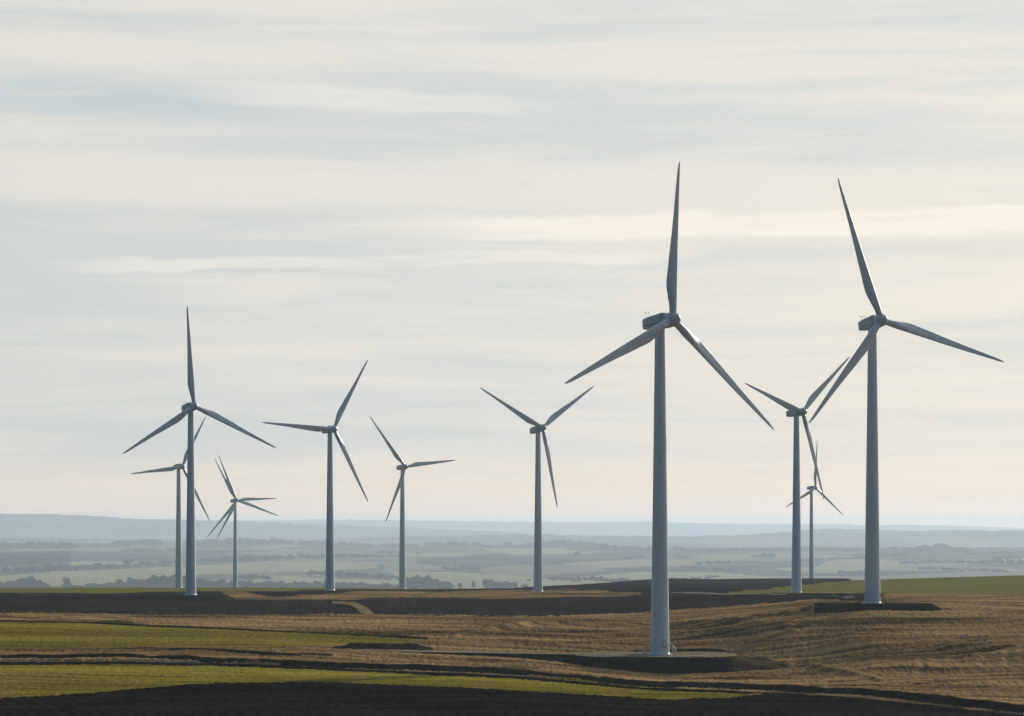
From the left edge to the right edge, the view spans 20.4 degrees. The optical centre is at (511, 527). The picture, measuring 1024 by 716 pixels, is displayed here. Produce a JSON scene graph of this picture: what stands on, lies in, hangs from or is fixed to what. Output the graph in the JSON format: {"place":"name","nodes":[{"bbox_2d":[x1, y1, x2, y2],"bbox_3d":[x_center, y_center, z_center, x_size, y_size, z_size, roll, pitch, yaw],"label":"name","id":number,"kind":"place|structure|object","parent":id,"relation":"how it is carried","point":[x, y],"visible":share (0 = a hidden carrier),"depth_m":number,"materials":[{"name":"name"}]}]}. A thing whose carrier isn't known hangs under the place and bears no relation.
{"place":"outdoors","nodes":[
{"label":"outdoors","id":0,"kind":"place"},
{"bbox_2d":[0,550,597,568],"bbox_3d":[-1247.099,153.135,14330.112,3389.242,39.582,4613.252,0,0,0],"label":"dark valley field","id":1,"kind":"structure","parent":0,"point":[469,562],"depth_m":13895.65,"materials":[{"name":"grey plant"}]},
{"bbox_2d":[0,620,747,698],"bbox_3d":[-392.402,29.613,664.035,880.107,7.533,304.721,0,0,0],"label":"green crop field","id":2,"kind":"structure","parent":0,"point":[29,680],"depth_m":591.85,"materials":[{"name":"green plant"}]},
{"bbox_2d":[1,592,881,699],"bbox_3d":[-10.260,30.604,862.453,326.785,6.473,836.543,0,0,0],"label":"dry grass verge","id":3,"kind":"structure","parent":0,"point":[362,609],"depth_m":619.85,"materials":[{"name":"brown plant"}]},
{"bbox_2d":[744,357,849,592],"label":"wind turbine","id":4,"kind":"object","parent":3,"relation":"on","point":[795,412],"visible":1,"depth_m":1263.98,"materials":[{"name":"paint"}]},
{"bbox_2d":[0,578,883,616],"bbox_3d":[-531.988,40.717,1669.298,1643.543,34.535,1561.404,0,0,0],"label":"ploughed field","id":5,"kind":"structure","parent":0,"point":[109,603],"depth_m":1112.58,"materials":[{"name":"soil"}]},
{"bbox_2d":[0,681,1006,715],"bbox_3d":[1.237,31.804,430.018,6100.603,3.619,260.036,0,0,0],"label":"dark ploughed field","id":6,"kind":"structure","parent":0,"point":[291,698],"depth_m":505.75,"materials":[{"name":"soil"}]},
{"bbox_2d":[0,589,1023,714],"bbox_3d":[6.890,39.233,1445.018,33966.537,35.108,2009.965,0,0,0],"label":"stubble field","id":7,"kind":"structure","parent":0,"point":[967,646],"depth_m":744.01,"materials":[{"name":"brown plant"}]},
{"bbox_2d":[480,386,593,591],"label":"wind turbine","id":8,"kind":"object","parent":7,"relation":"on","point":[537,429],"visible":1,"depth_m":1398.41,"materials":[{"name":"paint"}]},
{"bbox_2d":[729,654,789,671],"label":"earth mound","id":9,"kind":"object","parent":7,"relation":"on","point":[741,663],"visible":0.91,"depth_m":672.48,"materials":[{"name":"soil"}]},
{"bbox_2d":[0,513,1023,547],"bbox_3d":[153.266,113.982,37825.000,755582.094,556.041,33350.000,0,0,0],"label":"hills","id":10,"kind":"structure","parent":0,"point":[54,528],"depth_m":30099.41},
{"bbox_2d":[0,590,1023,715],"bbox_3d":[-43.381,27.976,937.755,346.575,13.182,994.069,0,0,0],"label":"earth bank","id":11,"kind":"structure","parent":0,"point":[674,665],"depth_m":615.87,"materials":[{"name":"brown soil"}]},
{"bbox_2d":[123,305,275,594],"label":"wind turbine","id":12,"kind":"object","parent":11,"relation":"on","point":[189,408],"visible":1,"depth_m":1207.90,"materials":[{"name":"paint"}]},
{"bbox_2d":[262,360,367,589],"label":"wind turbine","id":13,"kind":"object","parent":11,"relation":"on","point":[330,583],"visible":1,"depth_m":1415.32,"materials":[{"name":"paint"}]},
{"bbox_2d":[809,178,1003,603],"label":"wind turbine","id":14,"kind":"object","parent":11,"relation":"on","point":[872,324],"visible":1,"depth_m":804.71,"materials":[{"name":"paint"}]},
{"bbox_2d":[0,541,1023,587],"bbox_3d":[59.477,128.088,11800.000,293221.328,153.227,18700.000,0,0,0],"label":"valley floor","id":15,"kind":"structure","parent":0,"point":[760,567],"depth_m":14146.77,"materials":[{"name":"grey plant"}]},
{"bbox_2d":[1,567,7,573],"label":"tree","id":16,"kind":"object","parent":15,"relation":"on","point":[3,570],"visible":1,"depth_m":10724.56,"materials":[{"name":"green plant"}]},
{"bbox_2d":[2,583,11,587],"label":"tree","id":17,"kind":"object","parent":15,"relation":"on","point":[7,585],"visible":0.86,"depth_m":8133.54,"materials":[{"name":"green plant"}]},
{"bbox_2d":[5,580,14,587],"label":"tree","id":18,"kind":"object","parent":15,"relation":"on","point":[11,582],"visible":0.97,"depth_m":8181.06,"materials":[{"name":"green plant"}]},
{"bbox_2d":[15,578,23,586],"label":"tree","id":19,"kind":"object","parent":15,"relation":"on","point":[21,580],"visible":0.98,"depth_m":8244.31,"materials":[{"name":"green plant"}]},
{"bbox_2d":[23,579,31,587],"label":"tree","id":20,"kind":"object","parent":15,"relation":"on","point":[27,581],"visible":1,"depth_m":8178.96,"materials":[{"name":"green plant"}]},
{"bbox_2d":[21,575,34,587],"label":"tree","id":21,"kind":"object","parent":15,"relation":"on","point":[27,578],"visible":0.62,"depth_m":8252.29,"materials":[{"name":"green plant"}]},
{"bbox_2d":[27,579,41,587],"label":"tree","id":22,"kind":"object","parent":15,"relation":"on","point":[34,583],"visible":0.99,"depth_m":8153.93,"materials":[{"name":"green plant"}]},
{"bbox_2d":[39,582,50,587],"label":"tree","id":23,"kind":"object","parent":15,"relation":"on","point":[45,585],"visible":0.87,"depth_m":8105.72,"materials":[{"name":"green plant"}]},
{"bbox_2d":[63,577,69,583],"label":"tree","id":24,"kind":"object","parent":15,"relation":"on","point":[66,580],"visible":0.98,"depth_m":8614.44,"materials":[{"name":"green plant"}]},
{"bbox_2d":[85,583,98,586],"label":"tree","id":25,"kind":"object","parent":15,"relation":"on","point":[88,584],"visible":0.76,"depth_m":8185.32,"materials":[{"name":"green plant"}]},
{"bbox_2d":[109,584,122,587],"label":"tree","id":26,"kind":"object","parent":15,"relation":"on","point":[116,586],"visible":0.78,"depth_m":8172.12,"materials":[{"name":"green plant"}]},
{"bbox_2d":[120,582,130,587],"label":"tree","id":27,"kind":"object","parent":15,"relation":"on","point":[125,584],"visible":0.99,"depth_m":8212.23,"materials":[{"name":"green plant"}]},
{"bbox_2d":[126,577,140,587],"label":"tree","id":28,"kind":"object","parent":15,"relation":"on","point":[134,581],"visible":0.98,"depth_m":8232.47,"materials":[{"name":"green plant"}]},
{"bbox_2d":[141,579,148,587],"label":"tree","id":29,"kind":"object","parent":15,"relation":"on","point":[144,582],"visible":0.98,"depth_m":8277.97,"materials":[{"name":"green plant"}]},
{"bbox_2d":[146,575,159,587],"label":"tree","id":30,"kind":"object","parent":15,"relation":"on","point":[153,581],"visible":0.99,"depth_m":8283.59,"materials":[{"name":"green plant"}]},
{"bbox_2d":[158,575,168,587],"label":"tree","id":31,"kind":"object","parent":15,"relation":"on","point":[164,581],"visible":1,"depth_m":8290.02,"materials":[{"name":"green plant"}]},
{"bbox_2d":[167,575,174,587],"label":"tree","id":32,"kind":"object","parent":15,"relation":"on","point":[170,580],"visible":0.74,"depth_m":8320.67,"materials":[{"name":"green plant"}]},
{"bbox_2d":[196,579,206,587],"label":"tree","id":33,"kind":"object","parent":15,"relation":"on","point":[199,584],"visible":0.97,"depth_m":8196.71,"materials":[{"name":"green plant"}]},
{"bbox_2d":[206,580,213,587],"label":"tree","id":34,"kind":"object","parent":15,"relation":"on","point":[209,583],"visible":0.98,"depth_m":8206.01,"materials":[{"name":"green plant"}]},
{"bbox_2d":[213,579,225,585],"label":"tree","id":35,"kind":"object","parent":15,"relation":"on","point":[220,581],"visible":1,"depth_m":8219.95,"materials":[{"name":"green plant"}]},
{"bbox_2d":[218,583,230,587],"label":"tree","id":36,"kind":"object","parent":15,"relation":"on","point":[227,585],"visible":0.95,"depth_m":8160.14,"materials":[{"name":"green plant"}]},
{"bbox_2d":[238,580,245,587],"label":"tree","id":37,"kind":"object","parent":15,"relation":"on","point":[242,583],"visible":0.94,"depth_m":8195.85,"materials":[{"name":"green plant"}]},
{"bbox_2d":[207,454,277,587],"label":"wind turbine","id":38,"kind":"object","parent":15,"relation":"on","point":[233,506],"visible":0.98,"depth_m":2538.31,"materials":[{"name":"paint"}]},
{"bbox_2d":[244,554,252,560],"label":"tree","id":39,"kind":"object","parent":15,"relation":"on","point":[247,557],"visible":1,"depth_m":13566.91,"materials":[{"name":"green plant"}]},
{"bbox_2d":[244,580,256,587],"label":"tree","id":40,"kind":"object","parent":15,"relation":"on","point":[250,585],"visible":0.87,"depth_m":8135.31,"materials":[{"name":"green plant"}]},
{"bbox_2d":[261,580,273,587],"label":"tree","id":41,"kind":"object","parent":15,"relation":"on","point":[269,583],"visible":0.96,"depth_m":8174.65,"materials":[{"name":"green plant"}]},
{"bbox_2d":[265,555,273,560],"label":"tree","id":42,"kind":"object","parent":15,"relation":"on","point":[270,557],"visible":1,"depth_m":13620.71,"materials":[{"name":"green plant"}]},
{"bbox_2d":[283,583,294,587],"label":"tree","id":43,"kind":"object","parent":15,"relation":"on","point":[288,585],"visible":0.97,"depth_m":8159.15,"materials":[{"name":"green plant"}]},
{"bbox_2d":[297,581,304,587],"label":"tree","id":44,"kind":"object","parent":15,"relation":"on","point":[299,585],"visible":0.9,"depth_m":8158.45,"materials":[{"name":"green plant"}]},
{"bbox_2d":[304,583,312,587],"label":"tree","id":45,"kind":"object","parent":15,"relation":"on","point":[308,585],"visible":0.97,"depth_m":8162.79,"materials":[{"name":"green plant"}]},
{"bbox_2d":[305,570,314,575],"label":"tree","id":46,"kind":"object","parent":15,"relation":"on","point":[310,573],"visible":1,"depth_m":10556.22,"materials":[{"name":"green plant"}]},
{"bbox_2d":[305,554,315,558],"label":"tree","id":47,"kind":"object","parent":15,"relation":"on","point":[308,556],"visible":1,"depth_m":13799.63,"materials":[{"name":"green plant"}]},
{"bbox_2d":[313,580,320,587],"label":"tree","id":48,"kind":"object","parent":15,"relation":"on","point":[316,584],"visible":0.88,"depth_m":8117.78,"materials":[{"name":"green plant"}]},
{"bbox_2d":[318,582,325,587],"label":"tree","id":49,"kind":"object","parent":15,"relation":"on","point":[322,585],"visible":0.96,"depth_m":8134.82,"materials":[{"name":"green plant"}]},
{"bbox_2d":[335,570,342,576],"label":"tree","id":50,"kind":"object","parent":15,"relation":"on","point":[339,573],"visible":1,"depth_m":10401.01,"materials":[{"name":"green plant"}]},
{"bbox_2d":[344,572,356,576],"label":"tree","id":51,"kind":"object","parent":15,"relation":"on","point":[348,574],"visible":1,"depth_m":10314.88,"materials":[{"name":"green plant"}]},
{"bbox_2d":[352,571,361,577],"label":"tree","id":52,"kind":"object","parent":15,"relation":"on","point":[357,574],"visible":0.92,"depth_m":10255.16,"materials":[{"name":"green plant"}]},
{"bbox_2d":[354,584,362,587],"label":"tree","id":53,"kind":"object","parent":15,"relation":"on","point":[358,585],"visible":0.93,"depth_m":8091.66,"materials":[{"name":"green plant"}]},
{"bbox_2d":[376,574,384,578],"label":"tree","id":54,"kind":"object","parent":15,"relation":"on","point":[380,576],"visible":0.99,"depth_m":9945.04,"materials":[{"name":"green plant"}]},
{"bbox_2d":[380,583,389,587],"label":"tree","id":55,"kind":"object","parent":15,"relation":"on","point":[384,585],"visible":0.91,"depth_m":8115.93,"materials":[{"name":"green plant"}]},
{"bbox_2d":[389,584,398,587],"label":"tree","id":56,"kind":"object","parent":15,"relation":"on","point":[394,586],"visible":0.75,"depth_m":8057.37,"materials":[{"name":"green plant"}]},
{"bbox_2d":[406,581,417,587],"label":"tree","id":57,"kind":"object","parent":15,"relation":"on","point":[408,585],"visible":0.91,"depth_m":8220.58,"materials":[{"name":"green plant"}]},
{"bbox_2d":[410,574,420,581],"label":"tree","id":58,"kind":"object","parent":15,"relation":"on","point":[416,577],"visible":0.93,"depth_m":8265.10,"materials":[{"name":"green plant"}]},
{"bbox_2d":[409,580,423,587],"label":"tree","id":59,"kind":"object","parent":15,"relation":"on","point":[416,583],"visible":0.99,"depth_m":8196.95,"materials":[{"name":"green plant"}]},
{"bbox_2d":[419,575,431,587],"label":"tree","id":60,"kind":"object","parent":15,"relation":"on","point":[425,577],"visible":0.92,"depth_m":8267.34,"materials":[{"name":"green plant"}]},
{"bbox_2d":[422,579,434,587],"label":"tree","id":61,"kind":"object","parent":15,"relation":"on","point":[424,584],"visible":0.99,"depth_m":8250.05,"materials":[{"name":"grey plant"}]},
{"bbox_2d":[427,580,435,587],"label":"tree","id":62,"kind":"object","parent":15,"relation":"on","point":[430,583],"visible":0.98,"depth_m":8234.06,"materials":[{"name":"grey plant"}]},
{"bbox_2d":[430,579,442,587],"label":"tree","id":63,"kind":"object","parent":15,"relation":"on","point":[438,583],"visible":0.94,"depth_m":8226.00,"materials":[{"name":"grey plant"}]},
{"bbox_2d":[440,581,450,588],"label":"tree","id":64,"kind":"object","parent":15,"relation":"on","point":[445,585],"visible":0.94,"depth_m":8188.15,"materials":[{"name":"grey plant"}]},
{"bbox_2d":[482,579,489,587],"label":"tree","id":65,"kind":"object","parent":15,"relation":"on","point":[484,581],"visible":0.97,"depth_m":8245.97,"materials":[{"name":"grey plant"}]},
{"bbox_2d":[487,579,499,588],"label":"tree","id":66,"kind":"object","parent":15,"relation":"on","point":[490,586],"visible":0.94,"depth_m":8187.27,"materials":[{"name":"grey plant"}]},
{"bbox_2d":[492,582,503,587],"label":"tree","id":67,"kind":"object","parent":15,"relation":"on","point":[496,585],"visible":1,"depth_m":8180.23,"materials":[{"name":"grey plant"}]},
{"bbox_2d":[500,582,508,588],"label":"tree","id":68,"kind":"object","parent":15,"relation":"on","point":[506,585],"visible":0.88,"depth_m":8185.11,"materials":[{"name":"grey plant"}]},
{"bbox_2d":[0,537,1023,578],"bbox_3d":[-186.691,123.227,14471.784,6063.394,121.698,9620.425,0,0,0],"label":"distant woods","id":69,"kind":"object","parent":15,"relation":"on","point":[23,558],"visible":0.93,"depth_m":16477.64,"materials":[{"name":"green plant"}]},
{"bbox_2d":[786,446,842,577],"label":"wind turbine","id":70,"kind":"object","parent":15,"relation":"on","point":[811,552],"visible":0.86,"depth_m":2520.46,"materials":[{"name":"paint"}]},
{"bbox_2d":[932,543,939,551],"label":"tree","id":71,"kind":"object","parent":15,"relation":"on","point":[936,546],"visible":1,"depth_m":15861.51,"materials":[{"name":"grey plant"}]},
{"bbox_2d":[939,543,946,551],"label":"tree","id":72,"kind":"object","parent":15,"relation":"on","point":[942,545],"visible":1,"depth_m":15979.48,"materials":[{"name":"grey plant"}]},
{"bbox_2d":[946,547,958,552],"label":"tree","id":73,"kind":"object","parent":15,"relation":"on","point":[951,549],"visible":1,"depth_m":15740.99,"materials":[{"name":"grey plant"}]},
{"bbox_2d":[984,559,992,563],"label":"tree","id":74,"kind":"object","parent":15,"relation":"on","point":[986,561],"visible":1,"depth_m":12705.19,"materials":[{"name":"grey plant"}]},
{"bbox_2d":[991,558,1001,562],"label":"tree","id":75,"kind":"object","parent":15,"relation":"on","point":[997,560],"visible":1,"depth_m":12634.89,"materials":[{"name":"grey plant"}]},
{"bbox_2d":[1006,559,1014,563],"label":"tree","id":76,"kind":"object","parent":15,"relation":"on","point":[1009,561],"visible":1,"depth_m":12633.88,"materials":[{"name":"grey plant"}]},
{"bbox_2d":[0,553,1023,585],"bbox_3d":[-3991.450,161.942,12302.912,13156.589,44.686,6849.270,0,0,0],"label":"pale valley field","id":77,"kind":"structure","parent":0,"point":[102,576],"depth_m":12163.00,"materials":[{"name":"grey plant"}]},
{"bbox_2d":[21,567,30,574],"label":"tree","id":78,"kind":"object","parent":77,"relation":"on","point":[26,570],"visible":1,"depth_m":10835.63,"materials":[{"name":"grey plant"}]},
{"bbox_2d":[29,566,35,571],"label":"tree","id":79,"kind":"object","parent":77,"relation":"on","point":[32,568],"visible":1,"depth_m":10778.36,"materials":[{"name":"grey plant"}]},
{"bbox_2d":[32,567,42,573],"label":"tree","id":80,"kind":"object","parent":77,"relation":"on","point":[39,569],"visible":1,"depth_m":10872.41,"materials":[{"name":"grey plant"}]},
{"bbox_2d":[43,563,50,573],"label":"tree","id":81,"kind":"object","parent":77,"relation":"on","point":[46,568],"visible":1,"depth_m":10955.22,"materials":[{"name":"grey plant"}]},
{"bbox_2d":[53,565,62,572],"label":"tree","id":82,"kind":"object","parent":77,"relation":"on","point":[56,568],"visible":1,"depth_m":11082.47,"materials":[{"name":"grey plant"}]},
{"bbox_2d":[59,563,65,572],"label":"tree","id":83,"kind":"object","parent":77,"relation":"on","point":[63,568],"visible":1,"depth_m":11169.65,"materials":[{"name":"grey plant"}]},
{"bbox_2d":[94,563,102,567],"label":"tree","id":84,"kind":"object","parent":77,"relation":"on","point":[98,565],"visible":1,"depth_m":11660.38,"materials":[{"name":"grey plant"}]},
{"bbox_2d":[108,563,114,568],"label":"tree","id":85,"kind":"object","parent":77,"relation":"on","point":[112,565],"visible":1,"depth_m":11748.30,"materials":[{"name":"grey plant"}]},
{"bbox_2d":[0,575,1023,594],"bbox_3d":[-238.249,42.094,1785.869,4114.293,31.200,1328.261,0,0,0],"label":"green pasture","id":86,"kind":"structure","parent":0,"point":[1000,585],"depth_m":1496.51,"materials":[{"name":"green plant"}]},
{"bbox_2d":[131,417,208,587],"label":"wind turbine","id":87,"kind":"object","parent":86,"relation":"on","point":[178,566],"visible":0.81,"depth_m":1860.24,"materials":[{"name":"paint"}]},
{"bbox_2d":[370,417,454,587],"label":"wind turbine","id":88,"kind":"object","parent":86,"relation":"on","point":[403,467],"visible":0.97,"depth_m":1879.82,"materials":[{"name":"paint"}]},
{"bbox_2d":[0,0,1023,527],"label":"sky","id":89,"kind":"structure","parent":0,"point":[453,198],"materials":[{"name":"white"}]},
{"bbox_2d":[238,548,864,588],"bbox_3d":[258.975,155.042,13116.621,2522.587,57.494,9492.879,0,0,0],"label":"valley meadow","id":90,"kind":"structure","parent":0,"point":[464,579],"depth_m":10476.43,"materials":[{"name":"green plant"}]},
{"bbox_2d":[244,574,252,579],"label":"tree","id":91,"kind":"object","parent":90,"relation":"on","point":[248,577],"visible":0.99,"depth_m":9806.99,"materials":[{"name":"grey plant"}]},
{"bbox_2d":[589,575,598,580],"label":"tree","id":92,"kind":"object","parent":90,"relation":"on","point":[592,578],"visible":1,"depth_m":9423.11,"materials":[{"name":"grey plant"}]},
{"bbox_2d":[297,592,880,656],"bbox_3d":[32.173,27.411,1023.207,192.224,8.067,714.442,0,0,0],"label":"gravel track","id":93,"kind":"structure","parent":0,"point":[635,654],"depth_m":688.18,"materials":[{"name":"gravel"}]},
{"bbox_2d":[565,162,773,654],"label":"wind turbine","id":94,"kind":"object","parent":93,"relation":"on","point":[655,326],"visible":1,"depth_m":682.32,"materials":[{"name":"paint"}]},
{"bbox_2d":[257,551,1023,579],"bbox_3d":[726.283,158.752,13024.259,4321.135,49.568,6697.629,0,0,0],"label":"tilled valley field","id":95,"kind":"structure","parent":0,"point":[524,570],"depth_m":11586.19,"materials":[{"name":"soil"}]}
]}

